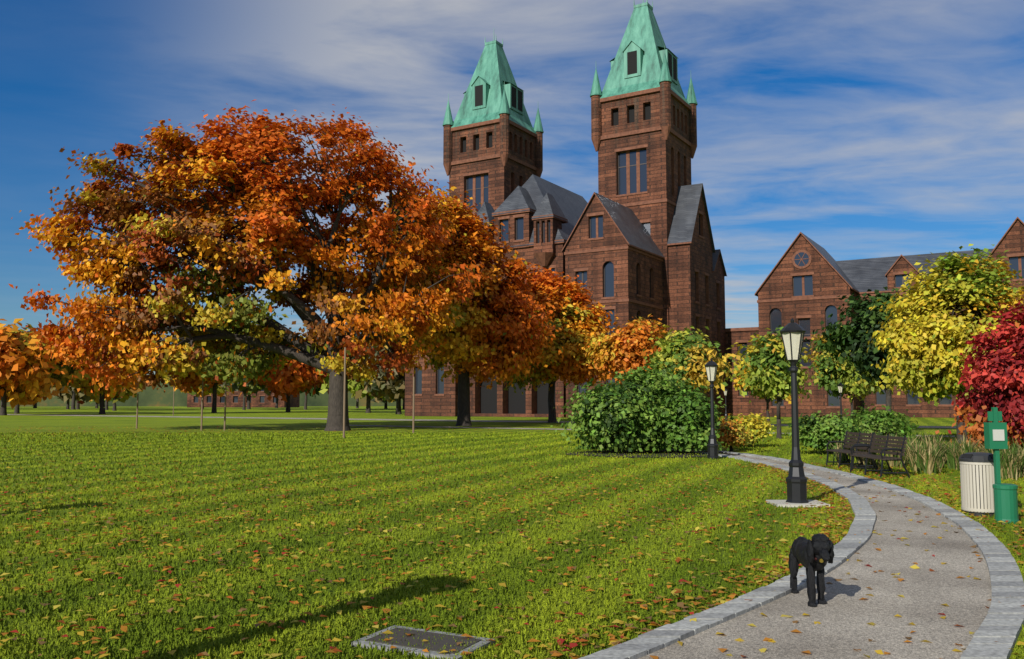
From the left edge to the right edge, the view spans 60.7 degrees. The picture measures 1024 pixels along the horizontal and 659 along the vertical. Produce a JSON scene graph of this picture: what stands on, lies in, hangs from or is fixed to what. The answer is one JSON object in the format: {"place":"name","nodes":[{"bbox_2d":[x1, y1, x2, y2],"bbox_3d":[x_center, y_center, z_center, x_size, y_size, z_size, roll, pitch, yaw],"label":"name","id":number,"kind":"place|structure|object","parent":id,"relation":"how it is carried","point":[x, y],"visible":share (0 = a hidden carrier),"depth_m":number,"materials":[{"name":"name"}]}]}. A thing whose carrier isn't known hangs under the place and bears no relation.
{"place":"outdoors","nodes":[
{"label":"outdoors","id":0,"kind":"place"},
{"bbox_2d":[187,386,299,407],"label":"brick building","id":1,"kind":"structure","parent":0,"point":[235,399],"depth_m":259.32,"materials":[{"name":"brick"}]},
{"bbox_2d":[0,406,1023,658],"bbox_3d":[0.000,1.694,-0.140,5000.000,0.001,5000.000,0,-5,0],"label":"lawn","id":2,"kind":"structure","parent":0,"point":[246,420],"depth_m":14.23,"materials":[{"name":"green plant"}]},
{"bbox_2d":[0,318,68,414],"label":"belt tree","id":3,"kind":"object","parent":2,"relation":"on","point":[25,375],"depth_m":108.95,"materials":[{"name":"orange plant"}]},
{"bbox_2d":[14,321,58,413],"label":"orange tree","id":4,"kind":"object","parent":2,"relation":"on","point":[25,329],"depth_m":125.45,"materials":[{"name":"orange plant"}]},
{"bbox_2d":[52,383,69,408],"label":"belt tree","id":5,"kind":"object","parent":2,"relation":"on","point":[67,405],"depth_m":197.14,"materials":[{"name":"plant"}]},
{"bbox_2d":[50,383,94,408],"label":"horizon tree","id":6,"kind":"object","parent":2,"relation":"on","point":[64,397],"depth_m":193.65,"materials":[{"name":"plant"}]},
{"bbox_2d":[70,388,84,409],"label":"dull tree","id":7,"kind":"object","parent":2,"relation":"on","point":[73,400],"depth_m":189.17,"materials":[{"name":"grey plant"}]},
{"bbox_2d":[77,384,120,409],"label":"belt tree","id":8,"kind":"object","parent":2,"relation":"on","point":[106,405],"depth_m":180.53,"materials":[{"name":"plant"}]},
{"bbox_2d":[49,288,167,413],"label":"belt tree","id":9,"kind":"object","parent":2,"relation":"on","point":[84,382],"depth_m":117.08,"materials":[{"name":"orange plant"}]},
{"bbox_2d":[90,397,129,407],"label":"horizon tree","id":10,"kind":"object","parent":2,"relation":"on","point":[91,401],"depth_m":227.57,"materials":[{"name":"green plant"}]},
{"bbox_2d":[77,374,156,410],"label":"belt tree","id":11,"kind":"object","parent":2,"relation":"on","point":[129,392],"depth_m":164.35,"materials":[{"name":"orange plant"}]},
{"bbox_2d":[165,378,233,408],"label":"horizon tree","id":12,"kind":"object","parent":2,"relation":"on","point":[220,392],"depth_m":214.49,"materials":[{"name":"green plant"}]},
{"bbox_2d":[0,377,402,406],"bbox_3d":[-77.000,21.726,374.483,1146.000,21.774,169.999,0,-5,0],"label":"distant treeline","id":13,"kind":"object","parent":2,"relation":"on","point":[151,397],"visible":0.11,"depth_m":310.06,"materials":[{"name":"green plant"}]},
{"bbox_2d":[169,312,278,412],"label":"belt tree","id":14,"kind":"object","parent":2,"relation":"on","point":[193,380],"depth_m":131.45,"materials":[{"name":"plant"}]},
{"bbox_2d":[219,378,269,409],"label":"belt tree","id":15,"kind":"object","parent":2,"relation":"on","point":[255,389],"depth_m":182.66,"materials":[{"name":"green plant"}]},
{"bbox_2d":[228,384,261,408],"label":"dull tree","id":16,"kind":"object","parent":2,"relation":"on","point":[249,402],"depth_m":198.97,"materials":[{"name":"plant"}]},
{"bbox_2d":[9,99,495,430],"bbox_3d":[-15.187,-3.504,53.037,28.538,19.719,16.021,0,-5,0],"label":"oak tree","id":17,"kind":"object","parent":2,"relation":"on","point":[261,234],"depth_m":50.41,"materials":[{"name":"orange plant"}]},
{"bbox_2d":[261,386,281,407],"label":"horizon tree","id":18,"kind":"object","parent":2,"relation":"on","point":[276,405],"depth_m":238.43,"materials":[{"name":"plant"}]},
{"bbox_2d":[136,347,414,437],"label":"wooden stakes","id":19,"kind":"object","parent":2,"relation":"on","point":[344,398],"visible":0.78,"depth_m":47.36,"materials":[{"name":"brown wood"}]},
{"bbox_2d":[242,335,328,411],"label":"belt tree","id":20,"kind":"object","parent":2,"relation":"on","point":[290,380],"depth_m":137.02,"materials":[{"name":"orange plant"}]},
{"bbox_2d":[300,341,327,409],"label":"belt tree","id":21,"kind":"object","parent":2,"relation":"on","point":[317,390],"depth_m":185.33,"materials":[{"name":"plant"}]},
{"bbox_2d":[316,323,354,393],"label":"belt tree","id":22,"kind":"object","parent":2,"relation":"on","point":[322,391],"depth_m":169.01,"materials":[{"name":"yellow plant"}]},
{"bbox_2d":[315,337,385,412],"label":"belt tree","id":23,"kind":"object","parent":2,"relation":"on","point":[352,388],"depth_m":132.29,"materials":[{"name":"green plant"}]},
{"bbox_2d":[352,341,404,413],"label":"belt tree","id":24,"kind":"object","parent":2,"relation":"on","point":[391,388],"depth_m":114.62,"materials":[{"name":"plant"}]},
{"bbox_2d":[371,395,402,408],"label":"horizon tree","id":25,"kind":"object","parent":2,"relation":"on","point":[380,399],"depth_m":206.29,"materials":[{"name":"green plant"}]},
{"bbox_2d":[387,397,404,409],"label":"belt tree","id":26,"kind":"object","parent":2,"relation":"on","point":[403,408],"depth_m":191.96,"materials":[{"name":"plant"}]},
{"bbox_2d":[351,625,494,658],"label":"utility cover","id":27,"kind":"object","parent":2,"relation":"on","point":[446,641],"visible":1,"depth_m":6.09,"materials":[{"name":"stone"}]},
{"bbox_2d":[326,181,564,425],"bbox_3d":[-4.809,-1.656,62.635,16.579,17.618,12.445,2,-5,-22],"label":"oak tree","id":28,"kind":"object","parent":2,"relation":"on","point":[519,332],"depth_m":60.37,"materials":[{"name":"orange plant"}]},
{"bbox_2d":[7,414,967,436],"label":"road","id":29,"kind":"structure","parent":2,"relation":"on","point":[416,420],"depth_m":78.84,"materials":[{"name":"grey asphalt"}]},
{"bbox_2d":[0,426,1023,658],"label":"fallen leaves","id":30,"kind":"object","parent":2,"relation":"on","point":[335,649],"visible":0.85,"depth_m":10.52,"materials":[{"name":"orange plant"}]},
{"bbox_2d":[496,261,617,422],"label":"maple","id":31,"kind":"object","parent":2,"relation":"on","point":[569,364],"depth_m":69.69,"materials":[{"name":"orange plant"}]},
{"bbox_2d":[550,378,666,452],"bbox_3d":[3.247,2.971,28.761,3.953,2.816,4.224,0,-5,0],"label":"shrub clump","id":32,"kind":"object","parent":2,"relation":"on","point":[602,428],"depth_m":28.14,"materials":[{"name":"green plant"}]},
{"bbox_2d":[576,314,674,384],"bbox_3d":[8.052,3.011,61.589,7.951,8.142,6.124,0,-5,0],"label":"tree","id":33,"kind":"object","parent":2,"relation":"on","point":[616,352],"depth_m":60.49,"materials":[{"name":"orange plant"}]},
{"bbox_2d":[589,359,707,451],"bbox_3d":[4.649,2.719,29.595,4.445,3.454,4.164,4,-6,-39],"label":"shrub clump","id":34,"kind":"object","parent":2,"relation":"on","point":[657,385],"depth_m":28.62,"materials":[{"name":"green plant"}]},
{"bbox_2d":[566,450,738,457],"bbox_3d":[4.486,4.031,28.387,5.610,0.001,4.131,0,-5,0],"label":"mulch bed","id":35,"kind":"object","parent":2,"relation":"on","point":[643,452],"visible":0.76,"depth_m":27.92,"materials":[{"name":"brown soil"}]},
{"bbox_2d":[630,380,733,452],"bbox_3d":[5.576,3.002,28.819,3.575,2.764,3.742,0,-5,0],"label":"shrub clump","id":36,"kind":"object","parent":2,"relation":"on","point":[691,432],"depth_m":28.06,"materials":[{"name":"green plant"}]},
{"bbox_2d":[643,325,744,396],"bbox_3d":[10.709,2.858,51.512,5.702,6.788,7.606,0,-5,0],"label":"yellow green tree","id":37,"kind":"object","parent":2,"relation":"on","point":[688,354],"visible":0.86,"depth_m":50.22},
{"bbox_2d":[705,358,718,458],"bbox_3d":[6.000,2.361,26.195,0.416,3.008,0.416,0,-5,0],"label":"lamp post","id":38,"kind":"object","parent":2,"relation":"on","point":[711,367],"visible":0.97,"depth_m":26.14,"materials":[{"name":"black metal"}]},
{"bbox_2d":[405,0,1023,417],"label":"building","id":39,"kind":"structure","parent":2,"relation":"on","point":[631,240],"depth_m":100.42,"materials":[{"name":"stone"}]},
{"bbox_2d":[724,388,727,419],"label":"lamp post","id":40,"kind":"object","parent":2,"relation":"on","point":[725,394],"visible":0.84,"depth_m":79.65,"materials":[{"name":"black metal"}]},
{"bbox_2d":[715,413,754,450],"bbox_3d":[7.597,3.707,30.288,1.564,1.599,1.931,0,-5,0],"label":"orange shrub","id":41,"kind":"object","parent":2,"relation":"on","point":[738,438],"depth_m":30.00,"materials":[{"name":"plant"}]},
{"bbox_2d":[456,463,1023,658],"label":"fallen leaves drift","id":42,"kind":"object","parent":2,"relation":"on","point":[560,641],"visible":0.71,"depth_m":8.43,"materials":[{"name":"plant"}]},
{"bbox_2d":[727,410,778,446],"bbox_3d":[8.772,3.869,32.903,2.413,1.707,2.702,0,-5,0],"label":"yellow shrub","id":43,"kind":"object","parent":2,"relation":"on","point":[760,429],"depth_m":32.37,"materials":[{"name":"yellow plant"}]},
{"bbox_2d":[729,328,807,424],"bbox_3d":[17.512,3.403,60.290,5.855,7.148,5.995,0,-5,0],"label":"tree","id":44,"kind":"object","parent":2,"relation":"on","point":[738,384],"depth_m":59.67,"materials":[{"name":"plant"}]},
{"bbox_2d":[734,325,814,438],"bbox_3d":[12.201,2.529,40.565,3.775,5.640,3.846,0,-5,0],"label":"yellow green tree","id":45,"kind":"object","parent":2,"relation":"on","point":[770,373],"depth_m":40.01,"materials":[{"name":"plant"}]},
{"bbox_2d":[780,318,808,502],"bbox_3d":[4.720,1.351,14.588,0.430,3.110,0.430,0,-5,0],"label":"lamp post","id":46,"kind":"object","parent":2,"relation":"on","point":[792,333],"visible":0.98,"depth_m":14.53,"materials":[{"name":"black metal"}]},
{"bbox_2d":[578,444,1023,658],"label":"path kerb cobbles","id":47,"kind":"object","parent":2,"relation":"on","point":[1002,623],"visible":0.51,"depth_m":7.63,"materials":[{"name":"grey stone"}]},
{"bbox_2d":[779,404,871,454],"bbox_3d":[10.325,3.377,28.400,3.141,1.948,3.053,0,-5,0],"label":"green hedge","id":48,"kind":"object","parent":2,"relation":"on","point":[818,433],"depth_m":27.87,"materials":[{"name":"green plant"}]},
{"bbox_2d":[837,382,843,417],"bbox_3d":[21.000,4.832,55.791,0.409,2.957,0.409,0,-5,0],"label":"lamp post","id":49,"kind":"object","parent":2,"relation":"on","point":[840,385],"visible":0.68,"depth_m":55.77,"materials":[{"name":"black metal"}]},
{"bbox_2d":[803,326,881,417],"bbox_3d":[24.011,3.411,62.120,6.364,7.432,5.371,0,-5,0],"label":"tree","id":50,"kind":"object","parent":2,"relation":"on","point":[830,375],"depth_m":60.85,"materials":[{"name":"green plant"}]},
{"bbox_2d":[826,431,878,469],"bbox_3d":[8.659,3.080,22.314,0.722,0.955,1.640,0,-5,-4],"label":"park bench","id":51,"kind":"object","parent":2,"relation":"on","point":[850,444],"visible":0.74,"depth_m":22.32,"materials":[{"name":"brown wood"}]},
{"bbox_2d":[805,286,910,411],"bbox_3d":[21.622,1.871,50.336,7.583,8.562,8.007,0,-5,0],"label":"green tree","id":52,"kind":"object","parent":2,"relation":"on","point":[867,319],"depth_m":49.75,"materials":[{"name":"green plant"}]},
{"bbox_2d":[859,379,896,411],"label":"tree","id":53,"kind":"object","parent":2,"relation":"on","point":[874,391],"depth_m":68.55,"materials":[{"name":"green plant"}]},
{"bbox_2d":[839,404,917,431],"bbox_3d":[14.822,4.020,36.090,4.124,1.932,3.436,0,-5,0],"label":"green shrub","id":54,"kind":"object","parent":2,"relation":"on","point":[901,417],"visible":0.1,"depth_m":35.48,"materials":[{"name":"green plant"}]},
{"bbox_2d":[850,433,909,477],"bbox_3d":[8.479,2.907,20.221,0.722,0.955,1.640,0,-5,-4],"label":"park bench","id":55,"kind":"object","parent":2,"relation":"on","point":[881,451],"visible":0.97,"depth_m":20.16,"materials":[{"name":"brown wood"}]},
{"bbox_2d":[840,403,924,449],"bbox_3d":[12.159,3.456,29.429,2.885,1.959,2.858,0,-5,0],"label":"green hedge","id":56,"kind":"object","parent":2,"relation":"on","point":[881,424],"visible":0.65,"depth_m":28.72,"materials":[{"name":"green plant"}]},
{"bbox_2d":[830,432,1023,479],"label":"ornamental grasses","id":57,"kind":"object","parent":2,"relation":"on","point":[930,455],"visible":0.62,"depth_m":21.28,"materials":[{"name":"green plant"}]},
{"bbox_2d":[866,244,1023,443],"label":"tree","id":58,"kind":"object","parent":2,"relation":"on","point":[919,338],"depth_m":34.14,"materials":[{"name":"yellow plant"}]},
{"bbox_2d":[959,452,994,516],"bbox_3d":[7.100,2.332,13.253,0.560,0.935,0.560,0,-5,0],"label":"trash can","id":59,"kind":"object","parent":2,"relation":"on","point":[977,478],"visible":0.72,"depth_m":13.05,"materials":[{"name":"beige metal"}]},
{"bbox_2d":[935,298,1023,451],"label":"tree","id":60,"kind":"object","parent":2,"relation":"on","point":[999,371],"depth_m":24.05,"materials":[{"name":"red plant"}]},
{"bbox_2d":[984,407,1018,523],"bbox_3d":[7.000,1.926,12.500,0.320,1.620,0.448,0,-5,0],"label":"pet waste station","id":61,"kind":"object","parent":2,"relation":"on","point":[1005,494],"visible":0.86,"depth_m":12.60,"materials":[{"name":"green metal"}]},
{"bbox_2d":[0,0,1023,374],"label":"sky","id":62,"kind":"structure","parent":0,"point":[864,129],"materials":[{"name":"blue"}]},
{"bbox_2d":[766,500,829,506],"bbox_3d":[4.720,2.878,14.462,0.840,0.044,0.680,0,-5,0],"label":"concrete base","id":63,"kind":"object","parent":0,"point":[783,503],"visible":0.57,"depth_m":14.26,"materials":[{"name":"grey concrete"}]},
{"bbox_2d":[639,450,991,658],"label":"gravel path","id":64,"kind":"structure","parent":0,"point":[844,616],"depth_m":7.22,"materials":[{"name":"grey gravel"}]},
{"bbox_2d":[788,534,833,606],"bbox_3d":[2.542,2.018,7.442,0.228,0.631,0.895,0,-5,0],"label":"dog","id":65,"kind":"object","parent":64,"relation":"on","point":[816,553],"visible":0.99,"depth_m":7.26,"materials":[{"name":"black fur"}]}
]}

